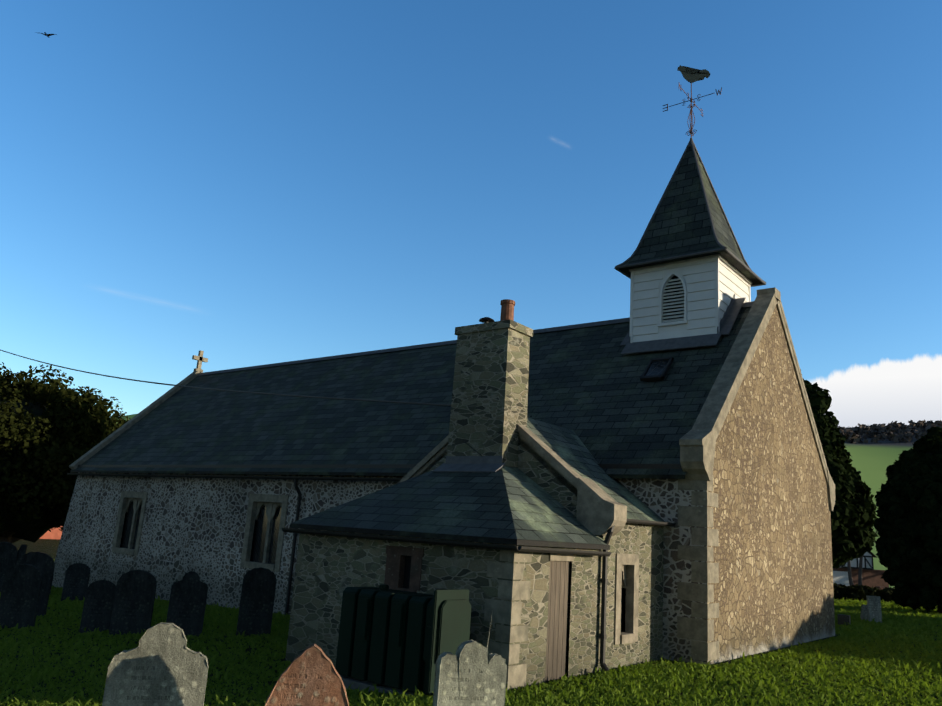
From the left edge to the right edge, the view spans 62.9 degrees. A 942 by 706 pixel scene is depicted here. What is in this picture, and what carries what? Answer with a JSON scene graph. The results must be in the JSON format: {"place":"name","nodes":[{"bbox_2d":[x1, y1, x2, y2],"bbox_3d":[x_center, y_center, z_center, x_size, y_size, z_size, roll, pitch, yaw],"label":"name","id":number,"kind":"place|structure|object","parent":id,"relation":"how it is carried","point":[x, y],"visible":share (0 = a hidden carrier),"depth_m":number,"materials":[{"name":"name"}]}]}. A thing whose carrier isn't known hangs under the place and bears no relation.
{"place":"outdoors","nodes":[
{"label":"outdoors","id":0,"kind":"place"},
{"bbox_2d":[41,32,56,37],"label":"bird","id":1,"kind":"object","parent":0,"point":[47,35],"visible":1,"depth_m":49.23},
{"bbox_2d":[120,512,268,563],"bbox_3d":[-8.053,5.140,22.735,8.550,2.010,0.001,-7,-17,38],"label":"window reveal","id":2,"kind":"object","parent":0,"point":[253,541],"depth_m":21.11,"materials":[{"name":"beige stone"}]},
{"bbox_2d":[0,350,481,455],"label":"power cable","id":3,"kind":"object","parent":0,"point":[419,403],"visible":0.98,"depth_m":18.18,"materials":[{"name":"black rubber"}]},
{"bbox_2d":[52,472,706,661],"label":"church wall","id":4,"kind":"structure","parent":0,"point":[196,525],"depth_m":21.85,"materials":[{"name":"grey stone"}]},
{"bbox_2d":[122,501,281,563],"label":"church windows","id":5,"kind":"structure","parent":4,"relation":"in","point":[260,536],"depth_m":20.80,"materials":[{"name":"black glass"}]},
{"bbox_2d":[67,357,681,614],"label":"church gutters","id":6,"kind":"object","parent":4,"relation":"attached to","point":[614,466],"visible":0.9,"depth_m":19.40,"materials":[{"name":"black metal"}]},
{"bbox_2d":[70,306,751,478],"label":"church roof","id":7,"kind":"structure","parent":4,"relation":"on","point":[596,395],"depth_m":20.54,"materials":[{"name":"grey stone"}]},
{"bbox_2d":[197,301,753,375],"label":"roof ridge","id":8,"kind":"structure","parent":7,"relation":"on","point":[746,304],"depth_m":24.49,"materials":[{"name":"grey stone"}]},
{"bbox_2d":[644,360,668,375],"bbox_3d":[4.066,0.341,16.836,0.440,0.475,0.460,-7,-17,38],"label":"skylight","id":9,"kind":"object","parent":7,"relation":"in","point":[656,368],"visible":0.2,"depth_m":16.86},
{"bbox_2d":[620,294,745,354],"bbox_3d":[4.912,-0.683,18.139,2.640,1.593,1.431,-7,-17,38],"label":"lead flashing","id":10,"kind":"object","parent":7,"relation":"on","point":[728,319],"visible":0.75,"depth_m":17.55,"materials":[{"name":"grey metal"}]},
{"bbox_2d":[629,254,751,342],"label":"turret boards","id":11,"kind":"object","parent":7,"relation":"on","point":[712,285],"visible":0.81,"depth_m":17.94,"materials":[{"name":"white wood"}]},
{"bbox_2d":[619,146,762,285],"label":"spire roof","id":12,"kind":"structure","parent":11,"relation":"on","point":[680,224],"depth_m":18.69,"materials":[{"name":"grey stone"}]},
{"bbox_2d":[614,138,765,286],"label":"turret spire hips","id":13,"kind":"object","parent":12,"relation":"on","point":[694,149],"visible":0.73,"depth_m":18.94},
{"bbox_2d":[663,83,721,137],"bbox_3d":[5.735,-6.276,20.000,1.145,1.670,1.148,-62,-66,76],"label":"weather vane","id":14,"kind":"object","parent":13,"relation":"on","point":[691,132],"visible":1,"depth_m":19.97,"materials":[{"name":"black metal"}]},
{"bbox_2d":[677,65,709,82],"bbox_3d":[5.865,-7.315,20.252,0.887,0.520,0.023,4,-13,-1],"label":"bird","id":15,"kind":"object","parent":14,"relation":"on","point":[691,75],"visible":0.98,"depth_m":20.26},
{"bbox_2d":[0,539,941,705],"bbox_3d":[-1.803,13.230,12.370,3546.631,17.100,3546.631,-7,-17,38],"label":"ground","id":16,"kind":"structure","parent":0,"point":[49,547],"depth_m":12.28,"materials":[{"name":"green plant"}]},
{"bbox_2d":[0,542,17,591],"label":"headstone","id":17,"kind":"object","parent":16,"relation":"on","point":[8,553],"visible":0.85,"depth_m":23.10,"materials":[{"name":"grey stone"}]},
{"bbox_2d":[0,564,42,628],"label":"headstone","id":18,"kind":"object","parent":16,"relation":"on","point":[20,593],"visible":0.96,"depth_m":16.06,"materials":[{"name":"grey stone"}]},
{"bbox_2d":[16,544,26,561],"bbox_3d":[-15.633,7.477,26.630,0.521,1.666,0.106,6,-20,-13],"label":"headstone","id":19,"kind":"object","parent":16,"relation":"on","point":[22,550],"visible":0.25,"depth_m":26.78,"materials":[{"name":"grey stone"}]},
{"bbox_2d":[15,552,54,616],"bbox_3d":[-10.216,5.492,17.855,0.816,1.716,0.106,7,-12,-12],"label":"headstone","id":20,"kind":"object","parent":16,"relation":"on","point":[44,563],"visible":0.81,"depth_m":17.93,"materials":[{"name":"grey stone"}]},
{"bbox_2d":[39,526,62,538],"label":"roof","id":21,"kind":"structure","parent":16,"relation":"on","point":[55,533],"depth_m":84.20,"materials":[{"name":"orange tile"}]},
{"bbox_2d":[0,362,130,542],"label":"yew tree","id":22,"kind":"object","parent":16,"relation":"on","point":[50,461],"depth_m":44.10,"materials":[{"name":"green plant"}]},
{"bbox_2d":[61,563,89,600],"bbox_3d":[-10.888,6.436,21.194,0.616,1.266,0.106,4,-16,-6],"label":"headstone","id":23,"kind":"object","parent":16,"relation":"on","point":[76,579],"visible":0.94,"depth_m":21.19,"materials":[{"name":"grey stone"}]},
{"bbox_2d":[79,580,115,632],"bbox_3d":[-7.498,5.220,15.478,0.566,1.266,0.106,8,-20,-18],"label":"headstone","id":24,"kind":"object","parent":16,"relation":"on","point":[98,604],"visible":0.79,"depth_m":15.47,"materials":[{"name":"grey stone"}]},
{"bbox_2d":[109,570,156,635],"bbox_3d":[-6.639,5.025,15.124,0.736,1.486,0.106,6,-10,-9],"label":"headstone","id":25,"kind":"object","parent":16,"relation":"on","point":[133,603],"visible":0.94,"depth_m":15.10,"materials":[{"name":"grey stone"}]},
{"bbox_2d":[102,622,208,705],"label":"headstone","id":26,"kind":"object","parent":16,"relation":"on","point":[161,664],"visible":1,"depth_m":6.03,"materials":[{"name":"grey stone"}]},
{"bbox_2d":[166,571,207,635],"bbox_3d":[-5.487,4.971,14.850,0.676,1.460,0.106,8,-16,-16],"label":"headstone","id":27,"kind":"object","parent":16,"relation":"on","point":[187,603],"visible":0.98,"depth_m":14.84,"materials":[{"name":"grey stone"}]},
{"bbox_2d":[236,567,276,635],"bbox_3d":[-4.156,4.939,14.913,0.636,1.516,0.106,7,-11,-12],"label":"headstone","id":28,"kind":"object","parent":16,"relation":"on","point":[255,615],"visible":0.96,"depth_m":14.89,"materials":[{"name":"grey stone"}]},
{"bbox_2d":[265,643,348,705],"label":"headstone","id":29,"kind":"object","parent":16,"relation":"on","point":[309,675],"visible":1,"depth_m":5.78,"materials":[{"name":"stone"}]},
{"bbox_2d":[340,675,414,695],"bbox_3d":[-0.962,4.505,9.990,1.900,0.370,0.700,-7,-17,38],"label":"tank base","id":30,"kind":"object","parent":16,"relation":"on","point":[349,681],"visible":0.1,"depth_m":9.97,"materials":[{"name":"grey concrete"}]},
{"bbox_2d":[335,584,470,695],"bbox_3d":[-0.928,3.687,10.154,1.800,1.240,0.670,-7,-17,38],"label":"oil tank","id":31,"kind":"object","parent":16,"relation":"on","point":[397,639],"visible":0.85,"depth_m":9.82,"materials":[{"name":"plastic"}]},
{"bbox_2d":[69,287,834,689],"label":"stone dressings","id":32,"kind":"structure","parent":16,"relation":"on","point":[697,441],"depth_m":13.50,"materials":[{"name":"beige stone"}]},
{"bbox_2d":[433,611,506,705],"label":"headstone","id":33,"kind":"object","parent":16,"relation":"on","point":[471,672],"visible":1,"depth_m":6.44,"materials":[{"name":"grey stone"}]},
{"bbox_2d":[282,317,675,671],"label":"vestry gutters","id":34,"kind":"object","parent":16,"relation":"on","point":[605,554],"visible":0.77,"depth_m":11.48,"materials":[{"name":"black metal"}]},
{"bbox_2d":[837,614,850,624],"bbox_3d":[10.688,7.650,22.053,0.300,0.280,0.220,-7,-17,38],"label":"gravestone","id":35,"kind":"object","parent":16,"relation":"on","point":[842,618],"visible":0.82,"depth_m":21.98,"materials":[{"name":"grey stone"}]},
{"bbox_2d":[833,567,888,589],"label":"brick house","id":36,"kind":"structure","parent":16,"relation":"on","point":[871,578],"depth_m":71.54,"materials":[{"name":"red brick"}]},
{"bbox_2d":[847,527,877,585],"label":"bare winter trees","id":37,"kind":"object","parent":16,"relation":"on","point":[851,583],"visible":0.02,"depth_m":66.17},
{"bbox_2d":[833,582,893,601],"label":"hedge","id":38,"kind":"object","parent":16,"relation":"on","point":[852,592],"depth_m":43.85,"materials":[{"name":"green plant"}]},
{"bbox_2d":[860,605,867,619],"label":"headstone","id":39,"kind":"object","parent":16,"relation":"on","point":[864,613],"visible":0.3,"depth_m":24.48,"materials":[{"name":"grey stone"}]},
{"bbox_2d":[866,596,881,622],"bbox_3d":[12.535,8.093,23.900,0.436,1.046,0.081,7,-17,-12],"label":"headstone","id":40,"kind":"object","parent":16,"relation":"on","point":[874,606],"visible":0.63,"depth_m":23.91,"materials":[{"name":"grey stone"}]},
{"bbox_2d":[873,426,941,612],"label":"conifer tree","id":41,"kind":"object","parent":16,"relation":"on","point":[908,496],"depth_m":30.24,"materials":[{"name":"green plant"}]},
{"bbox_3d":[15.031,5.416,39.734,8.891,14.271,8.589,-7,-17,38],"label":"conifer tree","id":42,"kind":"object","parent":16,"relation":"on","visible":0},
{"bbox_2d":[800,369,878,568],"bbox_3d":[15.118,4.461,39.922,10.196,13.702,10.122,-2,-14,22],"label":"conifer tree","id":43,"kind":"object","parent":42,"relation":"attached to","point":[853,518],"visible":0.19,"depth_m":35.62,"materials":[{"name":"green plant"}]},
{"bbox_2d":[0,0,941,415],"label":"sky","id":44,"kind":"structure","parent":0,"point":[240,183],"materials":[{"name":"blue"}]},
{"bbox_2d":[285,437,663,689],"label":"vestry walls","id":45,"kind":"structure","parent":0,"point":[329,570],"depth_m":11.81,"materials":[{"name":"grey stone"}]},
{"bbox_2d":[384,545,423,592],"bbox_3d":[-0.959,3.158,11.222,0.740,0.640,0.120,-7,-17,38],"label":"window frame","id":46,"kind":"object","parent":45,"relation":"in","point":[395,567],"visible":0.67,"depth_m":11.23,"materials":[{"name":"grey stone"}]},
{"bbox_2d":[290,418,664,549],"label":"annex roof","id":47,"kind":"structure","parent":45,"relation":"on","point":[510,505],"depth_m":12.03,"materials":[{"name":"grey stone"}]},
{"bbox_2d":[433,456,504,472],"bbox_3d":[-0.042,1.904,13.190,1.360,0.307,0.284,-7,-17,38],"label":"chimney flashing","id":48,"kind":"object","parent":47,"relation":"on","point":[492,464],"visible":0.89,"depth_m":13.20,"materials":[{"name":"grey metal"}]},
{"bbox_2d":[447,320,532,466],"bbox_3d":[0.317,1.073,13.773,1.248,3.140,0.728,-7,-17,38],"label":"chimney stack","id":49,"kind":"object","parent":47,"relation":"on","point":[489,406],"visible":0.83,"depth_m":13.55,"materials":[{"name":"stone"}]},
{"bbox_2d":[500,299,514,320],"bbox_3d":[0.661,-0.708,14.036,0.263,0.485,0.270,-7,-17,38],"label":"chimney pot","id":50,"kind":"object","parent":49,"relation":"on","point":[507,309],"visible":0.81,"depth_m":13.96,"materials":[{"name":"orange ceramic"}]},
{"bbox_2d":[403,556,623,631],"bbox_3d":[0.851,3.707,11.879,0.352,1.370,3.922,-23,-30,63],"label":"window pane","id":51,"kind":"structure","parent":45,"relation":"in","point":[407,569],"depth_m":11.29,"materials":[{"name":"black glass"}]},
{"bbox_2d":[399,424,638,644],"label":"stone dressings","id":52,"kind":"structure","parent":45,"relation":"attached to","point":[600,511],"depth_m":12.45,"materials":[{"name":"beige stone"}]},
{"bbox_2d":[545,561,569,681],"bbox_3d":[1.188,3.763,10.811,0.030,1.630,0.592,-7,-17,38],"label":"door","id":53,"kind":"structure","parent":45,"relation":"in","point":[556,646],"depth_m":10.82,"materials":[{"name":"brown wood"}]},
{"bbox_2d":[121,414,923,587],"bbox_3d":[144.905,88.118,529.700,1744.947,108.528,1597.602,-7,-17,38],"label":"distant hill","id":54,"kind":"structure","parent":0,"point":[871,461],"depth_m":437.60,"materials":[{"name":"green grass"}]},
{"bbox_2d":[836,420,941,443],"bbox_3d":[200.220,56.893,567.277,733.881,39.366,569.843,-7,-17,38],"label":"distant trees","id":55,"kind":"object","parent":54,"relation":"on","point":[895,431],"visible":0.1,"depth_m":517.49,"materials":[{"name":"green plant"}]},
{"bbox_2d":[663,275,683,322],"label":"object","id":56,"kind":"object","parent":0,"point":[674,277],"visible":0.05,"depth_m":18.11,"materials":[{"name":"grey wood"}]},
{"bbox_2d":[707,306,834,662],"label":"gable wall","id":57,"kind":"structure","parent":0,"point":[772,557],"depth_m":16.06,"materials":[{"name":"beige stone"}]},
{"bbox_2d":[833,552,871,585],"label":"house wall","id":58,"kind":"structure","parent":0,"point":[840,577],"depth_m":71.41,"materials":[{"name":"white paint"}]},
{"bbox_2d":[841,555,873,569],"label":"house timbers","id":59,"kind":"object","parent":58,"relation":"attached to","point":[857,567],"visible":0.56,"depth_m":71.38,"materials":[{"name":"black wood"}]},
{"bbox_2d":[810,355,941,426],"bbox_3d":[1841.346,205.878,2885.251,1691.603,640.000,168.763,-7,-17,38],"label":"cloud","id":60,"kind":"structure","parent":0,"point":[886,392],"depth_m":3030.38,"materials":[{"name":"white"}]}
]}

